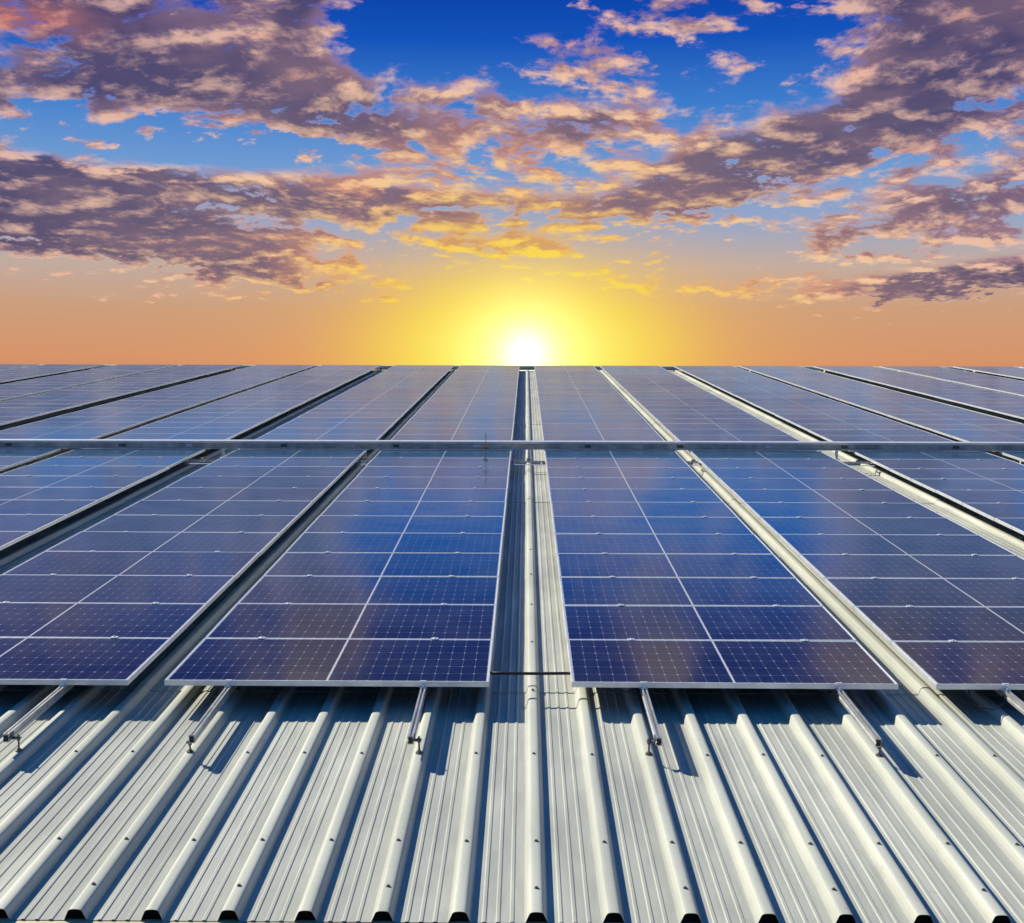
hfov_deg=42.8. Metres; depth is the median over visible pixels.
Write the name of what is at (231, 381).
solar panel
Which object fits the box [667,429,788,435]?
solar panel
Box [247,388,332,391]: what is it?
solar panel
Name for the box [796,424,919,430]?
solar panel
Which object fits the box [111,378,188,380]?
solar panel
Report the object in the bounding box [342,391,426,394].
solar panel
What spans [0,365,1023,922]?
warehouse
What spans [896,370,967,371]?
solar panel
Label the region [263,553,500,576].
solar panel
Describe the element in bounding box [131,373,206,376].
solar panel
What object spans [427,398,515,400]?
solar panel
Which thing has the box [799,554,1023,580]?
solar panel
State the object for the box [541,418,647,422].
solar panel
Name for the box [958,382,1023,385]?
solar panel
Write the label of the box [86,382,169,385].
solar panel
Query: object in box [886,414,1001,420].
solar panel
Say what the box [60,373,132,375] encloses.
solar panel
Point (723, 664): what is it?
solar panel
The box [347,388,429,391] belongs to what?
solar panel
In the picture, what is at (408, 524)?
solar panel
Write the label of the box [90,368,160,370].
solar panel
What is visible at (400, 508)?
solar panel
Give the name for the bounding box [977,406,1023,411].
solar panel
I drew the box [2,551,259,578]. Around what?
solar panel
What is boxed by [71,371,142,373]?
solar panel
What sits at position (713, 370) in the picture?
solar panel
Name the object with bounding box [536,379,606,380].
solar panel
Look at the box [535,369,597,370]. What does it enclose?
solar panel
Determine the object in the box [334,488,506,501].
solar panel
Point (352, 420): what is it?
solar panel
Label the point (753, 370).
solar panel
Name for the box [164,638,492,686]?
solar panel
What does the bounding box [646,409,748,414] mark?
solar panel
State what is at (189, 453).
solar panel
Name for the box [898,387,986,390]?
solar panel
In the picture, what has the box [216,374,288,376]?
solar panel
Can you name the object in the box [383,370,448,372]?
solar panel
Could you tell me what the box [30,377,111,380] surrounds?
solar panel
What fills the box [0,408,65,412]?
solar panel
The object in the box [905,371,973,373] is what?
solar panel
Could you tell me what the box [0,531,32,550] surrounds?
solar panel
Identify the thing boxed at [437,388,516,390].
solar panel
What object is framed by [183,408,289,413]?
solar panel
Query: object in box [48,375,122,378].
solar panel
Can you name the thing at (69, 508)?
solar panel
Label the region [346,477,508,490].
solar panel
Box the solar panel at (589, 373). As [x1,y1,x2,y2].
[535,372,601,374]
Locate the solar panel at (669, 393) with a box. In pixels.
[628,392,713,395]
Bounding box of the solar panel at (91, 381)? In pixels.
[18,380,100,382]
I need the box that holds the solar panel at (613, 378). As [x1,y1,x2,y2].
[612,377,682,379]
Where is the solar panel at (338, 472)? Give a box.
[187,466,348,478]
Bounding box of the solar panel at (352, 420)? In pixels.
[289,418,399,423]
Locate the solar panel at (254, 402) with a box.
[209,400,306,405]
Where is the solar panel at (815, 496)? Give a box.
[731,489,917,503]
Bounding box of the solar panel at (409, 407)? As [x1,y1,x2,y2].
[314,405,412,409]
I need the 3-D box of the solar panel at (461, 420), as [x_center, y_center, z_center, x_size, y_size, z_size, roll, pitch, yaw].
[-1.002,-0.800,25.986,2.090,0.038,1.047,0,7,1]
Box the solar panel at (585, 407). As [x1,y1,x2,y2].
[539,405,633,408]
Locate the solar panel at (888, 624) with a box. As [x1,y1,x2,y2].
[854,606,1023,645]
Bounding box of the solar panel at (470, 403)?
[424,401,515,404]
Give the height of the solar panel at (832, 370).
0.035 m
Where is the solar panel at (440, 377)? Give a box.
[372,376,442,378]
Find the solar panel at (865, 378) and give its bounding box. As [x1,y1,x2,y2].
[859,377,932,380]
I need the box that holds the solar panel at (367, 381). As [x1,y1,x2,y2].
[362,380,437,382]
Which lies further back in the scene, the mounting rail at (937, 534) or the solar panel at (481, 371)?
the solar panel at (481, 371)
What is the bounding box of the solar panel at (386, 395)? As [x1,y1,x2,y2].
[336,394,423,397]
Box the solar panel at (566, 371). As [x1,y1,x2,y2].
[535,371,598,371]
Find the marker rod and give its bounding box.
[483,433,488,459]
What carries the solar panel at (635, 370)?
on the mounting rail
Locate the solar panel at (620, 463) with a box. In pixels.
[545,458,690,467]
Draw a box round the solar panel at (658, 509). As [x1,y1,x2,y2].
[550,502,737,516]
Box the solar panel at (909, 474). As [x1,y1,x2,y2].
[890,469,1023,480]
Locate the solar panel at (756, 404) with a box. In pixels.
[750,402,848,406]
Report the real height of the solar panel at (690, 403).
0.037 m
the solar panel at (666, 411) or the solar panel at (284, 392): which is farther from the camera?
the solar panel at (284, 392)
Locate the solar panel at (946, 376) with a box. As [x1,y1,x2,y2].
[924,375,996,377]
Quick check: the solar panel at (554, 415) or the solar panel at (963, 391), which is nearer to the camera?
the solar panel at (554, 415)
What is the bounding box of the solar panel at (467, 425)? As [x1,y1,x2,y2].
[402,423,513,428]
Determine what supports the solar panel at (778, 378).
on the mounting rail
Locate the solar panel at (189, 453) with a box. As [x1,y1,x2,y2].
[54,449,204,458]
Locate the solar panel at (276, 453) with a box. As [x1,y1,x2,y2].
[223,449,366,458]
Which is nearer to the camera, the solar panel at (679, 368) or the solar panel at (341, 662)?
the solar panel at (341, 662)
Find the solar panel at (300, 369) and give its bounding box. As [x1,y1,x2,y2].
[238,368,305,370]
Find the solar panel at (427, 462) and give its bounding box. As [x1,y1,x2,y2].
[365,457,509,466]
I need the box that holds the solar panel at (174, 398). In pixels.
[122,397,217,401]
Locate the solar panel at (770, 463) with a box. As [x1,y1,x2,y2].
[698,459,851,469]
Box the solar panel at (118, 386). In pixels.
[71,385,159,388]
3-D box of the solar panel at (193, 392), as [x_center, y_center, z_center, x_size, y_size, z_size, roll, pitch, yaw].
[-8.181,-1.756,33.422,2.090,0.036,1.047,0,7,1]
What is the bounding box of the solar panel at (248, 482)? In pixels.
[165,476,337,489]
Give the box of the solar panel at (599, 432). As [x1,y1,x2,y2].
[542,429,658,434]
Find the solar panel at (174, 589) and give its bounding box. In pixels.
[0,575,235,606]
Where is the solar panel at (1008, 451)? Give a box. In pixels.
[993,451,1023,451]
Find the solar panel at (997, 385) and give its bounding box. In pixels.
[970,384,1023,387]
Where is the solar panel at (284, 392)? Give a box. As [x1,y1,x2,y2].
[239,391,326,394]
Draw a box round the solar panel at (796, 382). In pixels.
[787,381,865,384]
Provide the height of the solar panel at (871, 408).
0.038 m
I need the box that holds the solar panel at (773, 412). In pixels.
[766,410,871,414]
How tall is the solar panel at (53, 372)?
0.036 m
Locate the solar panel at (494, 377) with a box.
[449,376,517,378]
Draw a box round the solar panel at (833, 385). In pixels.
[794,384,876,387]
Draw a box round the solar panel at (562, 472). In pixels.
[546,467,699,477]
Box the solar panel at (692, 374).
[688,373,757,375]
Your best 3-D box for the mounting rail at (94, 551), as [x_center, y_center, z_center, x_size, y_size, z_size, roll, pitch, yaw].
[-4.061,0.733,14.272,0.103,0.164,13.645,0,7,1]
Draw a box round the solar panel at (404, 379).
[368,378,439,380]
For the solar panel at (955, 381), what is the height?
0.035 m
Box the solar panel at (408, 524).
[303,516,504,533]
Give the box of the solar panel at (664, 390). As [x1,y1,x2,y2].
[624,389,707,392]
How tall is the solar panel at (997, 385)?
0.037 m
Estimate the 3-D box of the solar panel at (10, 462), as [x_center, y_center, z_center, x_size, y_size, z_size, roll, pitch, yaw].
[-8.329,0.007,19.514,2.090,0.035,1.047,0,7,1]
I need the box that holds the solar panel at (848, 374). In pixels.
[842,373,912,375]
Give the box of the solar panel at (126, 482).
[0,476,148,489]
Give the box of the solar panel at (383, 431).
[266,428,388,434]
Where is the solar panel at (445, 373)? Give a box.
[379,372,446,374]
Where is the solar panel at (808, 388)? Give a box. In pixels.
[802,387,884,389]
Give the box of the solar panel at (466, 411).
[416,409,514,412]
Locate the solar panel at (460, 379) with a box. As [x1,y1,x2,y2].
[446,378,517,380]
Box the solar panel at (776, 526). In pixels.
[760,517,978,536]
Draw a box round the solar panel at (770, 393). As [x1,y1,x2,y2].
[729,392,816,395]
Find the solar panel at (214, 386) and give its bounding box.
[169,385,253,388]
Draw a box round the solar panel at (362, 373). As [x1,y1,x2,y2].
[297,372,366,374]
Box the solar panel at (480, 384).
[442,383,517,385]
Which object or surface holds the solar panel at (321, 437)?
on the mounting rail
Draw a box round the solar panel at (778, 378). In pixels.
[773,377,845,379]
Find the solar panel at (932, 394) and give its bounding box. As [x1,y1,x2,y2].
[921,392,1015,396]
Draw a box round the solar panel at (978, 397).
[933,396,1023,399]
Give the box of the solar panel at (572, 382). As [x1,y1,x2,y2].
[536,381,608,382]
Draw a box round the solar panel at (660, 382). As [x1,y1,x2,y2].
[616,381,692,383]
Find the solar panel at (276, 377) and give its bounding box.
[208,376,282,378]
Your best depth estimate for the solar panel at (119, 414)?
27.14 m
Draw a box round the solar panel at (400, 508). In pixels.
[320,501,505,516]
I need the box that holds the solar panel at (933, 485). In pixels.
[911,479,1023,492]
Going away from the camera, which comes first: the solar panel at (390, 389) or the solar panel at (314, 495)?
the solar panel at (314, 495)
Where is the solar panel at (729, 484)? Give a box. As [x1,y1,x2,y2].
[719,478,892,491]
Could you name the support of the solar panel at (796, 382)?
on the mounting rail
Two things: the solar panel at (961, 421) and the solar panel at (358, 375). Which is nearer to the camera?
the solar panel at (961, 421)
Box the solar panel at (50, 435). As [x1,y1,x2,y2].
[0,433,106,438]
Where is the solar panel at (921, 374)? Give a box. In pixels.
[915,373,984,375]
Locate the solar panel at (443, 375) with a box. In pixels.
[376,374,444,376]
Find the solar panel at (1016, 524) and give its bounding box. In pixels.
[994,518,1023,534]
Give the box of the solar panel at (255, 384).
[180,383,261,385]
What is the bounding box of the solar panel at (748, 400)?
[742,398,836,402]
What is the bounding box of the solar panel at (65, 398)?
[12,397,111,400]
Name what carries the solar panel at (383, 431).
on the mounting rail
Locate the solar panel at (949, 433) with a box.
[933,430,1023,437]
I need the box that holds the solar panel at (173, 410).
[76,408,183,413]
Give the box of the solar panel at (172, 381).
[100,380,179,383]
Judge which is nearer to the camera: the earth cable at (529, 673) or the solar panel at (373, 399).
the earth cable at (529, 673)
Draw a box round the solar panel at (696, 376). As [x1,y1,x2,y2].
[693,375,763,377]
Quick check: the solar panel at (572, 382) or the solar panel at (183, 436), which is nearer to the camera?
the solar panel at (183, 436)
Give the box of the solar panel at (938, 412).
[873,410,985,415]
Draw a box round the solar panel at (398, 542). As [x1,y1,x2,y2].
[285,533,502,553]
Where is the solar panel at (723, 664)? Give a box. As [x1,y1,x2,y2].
[567,639,898,689]
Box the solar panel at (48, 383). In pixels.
[1,382,88,385]
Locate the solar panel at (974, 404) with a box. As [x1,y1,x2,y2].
[961,402,1023,407]
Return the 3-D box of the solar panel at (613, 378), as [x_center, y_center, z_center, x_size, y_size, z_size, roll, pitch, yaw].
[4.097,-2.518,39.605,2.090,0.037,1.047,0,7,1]
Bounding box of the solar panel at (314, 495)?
[142,488,326,503]
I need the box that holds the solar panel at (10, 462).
[0,457,36,467]
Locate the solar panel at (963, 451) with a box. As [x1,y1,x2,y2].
[948,451,978,451]
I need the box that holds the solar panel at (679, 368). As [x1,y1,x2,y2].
[677,367,739,369]
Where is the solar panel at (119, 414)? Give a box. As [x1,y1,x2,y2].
[56,412,170,418]
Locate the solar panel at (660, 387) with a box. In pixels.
[622,386,701,388]
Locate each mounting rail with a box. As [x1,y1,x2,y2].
[2,457,253,602]
[3,457,332,751]
[186,457,402,752]
[407,457,482,753]
[574,458,661,755]
[656,458,883,756]
[726,458,1023,714]
[808,458,1018,578]
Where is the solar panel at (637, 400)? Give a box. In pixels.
[634,398,725,402]
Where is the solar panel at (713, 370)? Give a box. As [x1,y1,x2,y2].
[681,369,745,370]
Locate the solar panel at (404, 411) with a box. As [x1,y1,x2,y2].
[306,409,408,414]
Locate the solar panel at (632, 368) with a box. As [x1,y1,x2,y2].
[602,367,663,368]
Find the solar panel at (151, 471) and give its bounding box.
[0,466,169,478]
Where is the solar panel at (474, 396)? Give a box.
[430,394,516,397]
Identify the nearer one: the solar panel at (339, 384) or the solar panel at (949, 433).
the solar panel at (949, 433)
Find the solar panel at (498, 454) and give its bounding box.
[375,450,510,459]
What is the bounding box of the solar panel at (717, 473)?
[708,468,870,480]
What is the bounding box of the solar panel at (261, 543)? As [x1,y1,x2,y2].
[45,531,280,555]
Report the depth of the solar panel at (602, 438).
22.77 m
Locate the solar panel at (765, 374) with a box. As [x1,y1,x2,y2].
[761,373,830,375]
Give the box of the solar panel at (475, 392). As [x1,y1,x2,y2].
[434,391,516,393]
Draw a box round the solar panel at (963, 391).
[909,390,1000,393]
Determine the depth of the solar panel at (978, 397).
32.12 m
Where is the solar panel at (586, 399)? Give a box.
[538,398,627,401]
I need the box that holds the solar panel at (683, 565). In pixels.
[557,553,795,577]
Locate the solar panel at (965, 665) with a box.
[891,641,1023,689]
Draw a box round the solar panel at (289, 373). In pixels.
[223,372,294,374]
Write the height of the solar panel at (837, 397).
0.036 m
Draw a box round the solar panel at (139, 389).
[61,388,148,391]
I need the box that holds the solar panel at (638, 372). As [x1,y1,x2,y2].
[605,371,671,372]
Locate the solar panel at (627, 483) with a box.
[547,478,710,488]
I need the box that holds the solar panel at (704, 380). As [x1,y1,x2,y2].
[701,379,777,381]
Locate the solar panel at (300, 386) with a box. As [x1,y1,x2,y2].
[256,385,338,388]
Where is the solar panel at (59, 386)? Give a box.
[0,385,75,388]
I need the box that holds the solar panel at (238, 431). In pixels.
[121,428,249,435]
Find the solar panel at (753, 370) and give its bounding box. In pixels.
[750,369,815,371]
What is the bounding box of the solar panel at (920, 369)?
[887,368,955,369]
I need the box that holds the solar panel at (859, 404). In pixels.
[849,402,950,406]
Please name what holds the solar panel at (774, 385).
on the mounting rail
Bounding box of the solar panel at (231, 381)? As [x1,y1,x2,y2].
[188,380,268,383]
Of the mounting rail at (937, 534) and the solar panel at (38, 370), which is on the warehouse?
the mounting rail at (937, 534)
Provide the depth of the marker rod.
19.73 m
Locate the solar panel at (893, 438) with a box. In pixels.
[820,435,954,441]
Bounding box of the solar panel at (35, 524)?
[0,515,67,534]
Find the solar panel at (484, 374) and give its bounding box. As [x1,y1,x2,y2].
[451,374,518,375]
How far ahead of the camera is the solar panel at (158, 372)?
41.88 m
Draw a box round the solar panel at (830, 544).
[778,534,1017,556]
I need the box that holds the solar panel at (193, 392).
[149,391,236,394]
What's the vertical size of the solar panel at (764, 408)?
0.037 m
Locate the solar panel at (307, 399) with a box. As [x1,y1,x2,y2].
[221,397,313,401]
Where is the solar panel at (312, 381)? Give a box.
[271,380,348,383]
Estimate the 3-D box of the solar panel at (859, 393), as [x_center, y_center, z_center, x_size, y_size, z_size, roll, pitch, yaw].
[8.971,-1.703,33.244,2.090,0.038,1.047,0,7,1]
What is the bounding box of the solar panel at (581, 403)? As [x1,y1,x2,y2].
[538,401,629,404]
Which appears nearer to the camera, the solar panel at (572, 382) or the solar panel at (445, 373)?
the solar panel at (572, 382)
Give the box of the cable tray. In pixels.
[0,439,1023,459]
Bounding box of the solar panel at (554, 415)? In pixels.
[540,413,642,419]
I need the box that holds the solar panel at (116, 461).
[27,457,187,467]
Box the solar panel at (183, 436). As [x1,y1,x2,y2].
[106,434,236,439]
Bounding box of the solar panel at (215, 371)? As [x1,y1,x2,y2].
[155,370,221,372]
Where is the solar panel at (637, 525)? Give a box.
[552,516,753,533]
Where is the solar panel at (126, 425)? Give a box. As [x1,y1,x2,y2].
[17,422,141,428]
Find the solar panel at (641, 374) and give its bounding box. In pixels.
[607,373,675,374]
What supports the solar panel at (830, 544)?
on the mounting rail at (1015, 701)
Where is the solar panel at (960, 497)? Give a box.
[935,490,1023,505]
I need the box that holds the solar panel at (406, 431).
[396,428,512,434]
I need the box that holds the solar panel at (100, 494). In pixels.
[0,487,124,501]
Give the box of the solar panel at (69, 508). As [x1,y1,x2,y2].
[0,500,98,517]
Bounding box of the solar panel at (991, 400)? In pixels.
[947,399,1023,403]
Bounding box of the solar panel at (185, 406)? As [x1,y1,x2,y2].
[91,404,195,409]
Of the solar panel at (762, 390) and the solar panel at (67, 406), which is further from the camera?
the solar panel at (762, 390)
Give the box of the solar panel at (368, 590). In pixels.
[238,576,498,604]
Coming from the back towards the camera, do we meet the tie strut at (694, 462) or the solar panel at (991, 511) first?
the tie strut at (694, 462)
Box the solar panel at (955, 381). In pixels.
[946,380,1023,382]
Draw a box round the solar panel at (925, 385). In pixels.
[887,384,971,387]
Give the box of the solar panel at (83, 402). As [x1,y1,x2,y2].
[0,400,97,404]
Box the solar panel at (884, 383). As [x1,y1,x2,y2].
[877,382,956,384]
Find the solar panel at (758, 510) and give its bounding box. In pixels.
[744,502,945,519]
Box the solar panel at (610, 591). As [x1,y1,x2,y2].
[559,577,822,605]
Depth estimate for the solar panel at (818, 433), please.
23.66 m
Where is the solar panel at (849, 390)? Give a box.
[810,389,896,392]
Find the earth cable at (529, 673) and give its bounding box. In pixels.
[490,671,569,674]
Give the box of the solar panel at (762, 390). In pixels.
[723,389,807,392]
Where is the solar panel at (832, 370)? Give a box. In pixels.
[827,369,892,371]
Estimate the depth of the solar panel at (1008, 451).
21.17 m
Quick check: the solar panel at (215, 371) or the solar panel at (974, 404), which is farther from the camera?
the solar panel at (215, 371)
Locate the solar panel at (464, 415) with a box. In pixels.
[412,413,514,417]
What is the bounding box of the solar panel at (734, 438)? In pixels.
[673,435,799,440]
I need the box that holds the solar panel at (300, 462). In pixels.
[206,457,357,467]
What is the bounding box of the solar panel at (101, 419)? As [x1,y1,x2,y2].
[37,417,156,423]
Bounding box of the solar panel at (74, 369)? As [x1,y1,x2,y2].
[17,368,84,370]
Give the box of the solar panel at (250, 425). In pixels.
[139,422,260,428]
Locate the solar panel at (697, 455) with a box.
[690,451,834,459]
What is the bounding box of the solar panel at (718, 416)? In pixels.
[651,414,758,419]
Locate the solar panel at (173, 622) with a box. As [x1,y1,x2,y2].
[0,603,206,641]
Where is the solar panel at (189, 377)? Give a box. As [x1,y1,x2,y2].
[120,376,197,378]
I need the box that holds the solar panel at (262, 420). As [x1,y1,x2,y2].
[156,417,271,423]
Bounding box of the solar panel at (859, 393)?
[819,392,907,396]
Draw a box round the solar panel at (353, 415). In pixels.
[297,413,403,418]
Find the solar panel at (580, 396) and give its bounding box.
[538,395,623,397]
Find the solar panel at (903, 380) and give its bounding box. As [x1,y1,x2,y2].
[868,379,947,382]
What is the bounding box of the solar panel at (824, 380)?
[780,379,857,382]
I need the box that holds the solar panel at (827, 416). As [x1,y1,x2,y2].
[775,414,887,419]
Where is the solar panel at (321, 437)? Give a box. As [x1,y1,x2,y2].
[255,434,382,439]
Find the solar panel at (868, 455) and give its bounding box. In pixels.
[853,451,1007,460]
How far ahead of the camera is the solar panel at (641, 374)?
41.63 m
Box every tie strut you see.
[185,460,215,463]
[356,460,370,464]
[511,461,544,464]
[685,461,700,465]
[843,462,873,465]
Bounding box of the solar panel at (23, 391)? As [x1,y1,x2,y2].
[0,390,47,393]
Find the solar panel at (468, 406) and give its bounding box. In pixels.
[420,405,515,408]
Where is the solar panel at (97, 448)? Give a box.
[82,448,113,448]
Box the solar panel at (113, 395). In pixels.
[27,393,124,397]
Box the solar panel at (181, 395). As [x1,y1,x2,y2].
[133,393,227,397]
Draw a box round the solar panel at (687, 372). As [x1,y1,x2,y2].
[684,371,751,373]
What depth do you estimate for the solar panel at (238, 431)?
23.78 m
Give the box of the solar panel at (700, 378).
[697,377,769,379]
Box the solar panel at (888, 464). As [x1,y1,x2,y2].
[870,459,1023,470]
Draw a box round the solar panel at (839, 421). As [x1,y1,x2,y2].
[785,419,901,424]
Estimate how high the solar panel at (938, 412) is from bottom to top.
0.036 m
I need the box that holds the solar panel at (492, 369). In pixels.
[457,369,518,370]
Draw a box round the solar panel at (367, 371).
[303,370,369,372]
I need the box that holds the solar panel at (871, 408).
[861,406,966,410]
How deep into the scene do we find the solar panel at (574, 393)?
33.20 m
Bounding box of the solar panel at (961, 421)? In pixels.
[901,419,1023,425]
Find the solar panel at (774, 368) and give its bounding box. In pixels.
[744,368,807,369]
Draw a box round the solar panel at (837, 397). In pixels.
[829,395,923,399]
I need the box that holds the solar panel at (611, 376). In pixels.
[609,375,678,377]
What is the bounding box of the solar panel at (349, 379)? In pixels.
[279,378,353,380]
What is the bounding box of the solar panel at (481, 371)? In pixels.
[455,370,518,371]
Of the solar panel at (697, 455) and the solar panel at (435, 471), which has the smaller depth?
the solar panel at (435, 471)
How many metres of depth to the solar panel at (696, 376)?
40.44 m
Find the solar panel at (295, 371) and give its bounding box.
[231,370,299,372]
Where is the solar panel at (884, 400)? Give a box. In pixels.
[839,399,935,402]
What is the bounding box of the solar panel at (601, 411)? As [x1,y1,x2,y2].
[539,409,638,413]
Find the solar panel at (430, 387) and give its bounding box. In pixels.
[353,386,432,388]
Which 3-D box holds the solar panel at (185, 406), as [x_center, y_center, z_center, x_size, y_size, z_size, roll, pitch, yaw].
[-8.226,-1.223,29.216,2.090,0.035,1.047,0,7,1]
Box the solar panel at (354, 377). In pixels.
[285,376,357,378]
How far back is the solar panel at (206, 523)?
14.19 m
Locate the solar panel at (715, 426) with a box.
[661,423,777,430]
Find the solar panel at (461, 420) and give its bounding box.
[407,418,513,422]
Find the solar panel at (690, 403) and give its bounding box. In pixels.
[638,402,733,406]
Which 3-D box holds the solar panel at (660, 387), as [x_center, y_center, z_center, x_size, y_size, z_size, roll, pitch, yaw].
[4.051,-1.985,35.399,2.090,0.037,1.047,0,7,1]
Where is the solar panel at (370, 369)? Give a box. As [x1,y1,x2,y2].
[309,368,373,370]
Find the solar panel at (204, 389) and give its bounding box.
[157,388,245,391]
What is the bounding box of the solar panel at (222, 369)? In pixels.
[161,368,228,370]
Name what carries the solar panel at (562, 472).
on the mounting rail at (655, 729)
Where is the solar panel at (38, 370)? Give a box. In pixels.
[3,369,73,371]
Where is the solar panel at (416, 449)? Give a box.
[383,449,450,449]
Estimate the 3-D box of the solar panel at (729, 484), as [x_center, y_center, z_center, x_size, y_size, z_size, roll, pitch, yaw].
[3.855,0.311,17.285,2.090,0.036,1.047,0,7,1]
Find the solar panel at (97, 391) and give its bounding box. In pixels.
[46,390,136,394]
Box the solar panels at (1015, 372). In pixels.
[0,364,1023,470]
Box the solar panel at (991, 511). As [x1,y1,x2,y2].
[963,503,1023,520]
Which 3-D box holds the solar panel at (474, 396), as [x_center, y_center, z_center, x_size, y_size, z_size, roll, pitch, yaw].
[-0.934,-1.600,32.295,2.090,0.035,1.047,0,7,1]
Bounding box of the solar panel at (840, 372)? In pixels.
[834,371,902,373]
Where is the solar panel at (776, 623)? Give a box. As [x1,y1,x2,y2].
[562,606,856,643]
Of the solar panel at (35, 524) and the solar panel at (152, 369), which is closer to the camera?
the solar panel at (35, 524)
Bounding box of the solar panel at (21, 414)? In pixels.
[0,412,48,417]
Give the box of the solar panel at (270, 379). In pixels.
[199,378,275,380]
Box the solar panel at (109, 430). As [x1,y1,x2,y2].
[0,427,124,434]
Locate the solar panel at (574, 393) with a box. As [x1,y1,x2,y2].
[537,391,620,394]
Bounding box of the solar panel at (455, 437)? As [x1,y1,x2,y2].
[391,434,512,439]
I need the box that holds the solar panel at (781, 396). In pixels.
[735,395,827,398]
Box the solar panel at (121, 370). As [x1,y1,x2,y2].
[84,370,151,371]
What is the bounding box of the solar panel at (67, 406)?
[0,404,81,408]
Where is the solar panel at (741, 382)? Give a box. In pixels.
[706,381,783,384]
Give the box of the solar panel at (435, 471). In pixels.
[356,467,509,476]
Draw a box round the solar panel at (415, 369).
[387,368,449,370]
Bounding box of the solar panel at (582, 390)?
[537,389,617,391]
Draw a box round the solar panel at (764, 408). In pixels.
[758,406,860,410]
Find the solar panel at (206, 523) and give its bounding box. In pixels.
[84,515,297,534]
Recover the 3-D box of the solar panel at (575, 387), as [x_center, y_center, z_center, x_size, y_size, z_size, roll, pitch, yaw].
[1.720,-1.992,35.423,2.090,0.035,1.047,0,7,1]
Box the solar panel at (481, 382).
[444,381,517,382]
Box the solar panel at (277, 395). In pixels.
[229,394,320,397]
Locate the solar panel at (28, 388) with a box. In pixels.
[0,387,61,391]
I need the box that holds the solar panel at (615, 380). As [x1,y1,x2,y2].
[614,379,686,381]
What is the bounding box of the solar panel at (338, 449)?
[310,449,368,449]
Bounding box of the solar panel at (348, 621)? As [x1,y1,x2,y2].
[205,603,496,642]
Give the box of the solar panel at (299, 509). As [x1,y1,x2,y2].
[114,500,312,518]
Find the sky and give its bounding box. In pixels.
[0,0,1023,370]
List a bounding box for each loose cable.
[602,688,639,691]
[968,690,1003,709]
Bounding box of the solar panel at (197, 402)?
[107,400,207,405]
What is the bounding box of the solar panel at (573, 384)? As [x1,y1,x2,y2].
[536,383,611,385]
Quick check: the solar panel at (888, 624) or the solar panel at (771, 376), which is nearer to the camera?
the solar panel at (888, 624)
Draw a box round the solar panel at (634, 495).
[549,489,722,501]
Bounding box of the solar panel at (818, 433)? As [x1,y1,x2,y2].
[808,430,937,436]
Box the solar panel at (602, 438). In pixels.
[542,435,664,440]
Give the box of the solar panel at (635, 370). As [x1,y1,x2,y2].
[603,369,667,370]
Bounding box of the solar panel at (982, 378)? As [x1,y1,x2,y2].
[935,377,1015,380]
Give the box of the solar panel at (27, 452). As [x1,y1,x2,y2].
[0,448,60,458]
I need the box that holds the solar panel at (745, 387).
[717,386,798,389]
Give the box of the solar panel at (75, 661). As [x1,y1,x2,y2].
[0,637,171,684]
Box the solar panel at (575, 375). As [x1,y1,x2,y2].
[535,374,603,376]
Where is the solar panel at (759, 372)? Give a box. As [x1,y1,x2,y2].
[755,371,822,373]
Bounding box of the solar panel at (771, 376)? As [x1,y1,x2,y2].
[767,375,838,377]
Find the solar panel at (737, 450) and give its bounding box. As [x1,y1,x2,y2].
[687,450,788,450]
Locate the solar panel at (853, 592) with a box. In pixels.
[824,578,1023,609]
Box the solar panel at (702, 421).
[656,418,767,423]
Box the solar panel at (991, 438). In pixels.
[952,436,1023,441]
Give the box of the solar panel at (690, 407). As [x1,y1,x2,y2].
[642,405,741,409]
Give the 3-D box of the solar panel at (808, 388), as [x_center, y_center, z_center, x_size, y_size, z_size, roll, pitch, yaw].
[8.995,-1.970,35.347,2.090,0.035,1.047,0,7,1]
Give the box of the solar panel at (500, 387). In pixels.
[440,386,516,388]
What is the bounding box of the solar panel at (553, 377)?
[536,376,604,378]
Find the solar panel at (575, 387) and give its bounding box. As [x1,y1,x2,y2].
[537,386,614,388]
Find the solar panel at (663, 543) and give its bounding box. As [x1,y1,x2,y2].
[554,534,773,556]
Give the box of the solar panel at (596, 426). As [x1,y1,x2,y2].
[541,423,653,428]
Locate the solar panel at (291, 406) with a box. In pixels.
[197,404,298,409]
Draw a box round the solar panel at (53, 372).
[0,371,62,373]
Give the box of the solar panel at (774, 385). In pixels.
[711,384,792,386]
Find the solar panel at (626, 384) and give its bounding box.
[619,383,695,386]
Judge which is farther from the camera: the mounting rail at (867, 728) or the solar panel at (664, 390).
the solar panel at (664, 390)
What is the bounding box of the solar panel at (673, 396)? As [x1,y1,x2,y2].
[631,395,718,398]
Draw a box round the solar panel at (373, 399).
[329,397,420,401]
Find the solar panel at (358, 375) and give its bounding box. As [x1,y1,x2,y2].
[292,374,361,376]
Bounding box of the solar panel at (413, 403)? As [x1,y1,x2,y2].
[321,401,416,405]
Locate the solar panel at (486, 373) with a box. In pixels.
[453,372,518,373]
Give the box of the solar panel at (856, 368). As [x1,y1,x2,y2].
[820,368,887,369]
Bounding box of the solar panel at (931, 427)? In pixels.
[916,424,1023,430]
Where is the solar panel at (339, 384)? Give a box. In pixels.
[265,383,343,385]
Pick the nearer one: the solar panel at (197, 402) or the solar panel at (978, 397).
the solar panel at (197, 402)
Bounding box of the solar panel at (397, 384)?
[357,383,435,385]
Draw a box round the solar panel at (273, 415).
[171,413,280,418]
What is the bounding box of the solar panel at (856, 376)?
[850,375,922,377]
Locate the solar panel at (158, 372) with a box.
[141,371,214,374]
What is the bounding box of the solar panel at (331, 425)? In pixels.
[277,422,393,428]
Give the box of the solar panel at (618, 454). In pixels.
[544,450,681,458]
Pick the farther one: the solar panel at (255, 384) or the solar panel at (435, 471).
the solar panel at (255, 384)
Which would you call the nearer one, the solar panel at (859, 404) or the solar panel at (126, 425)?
the solar panel at (126, 425)

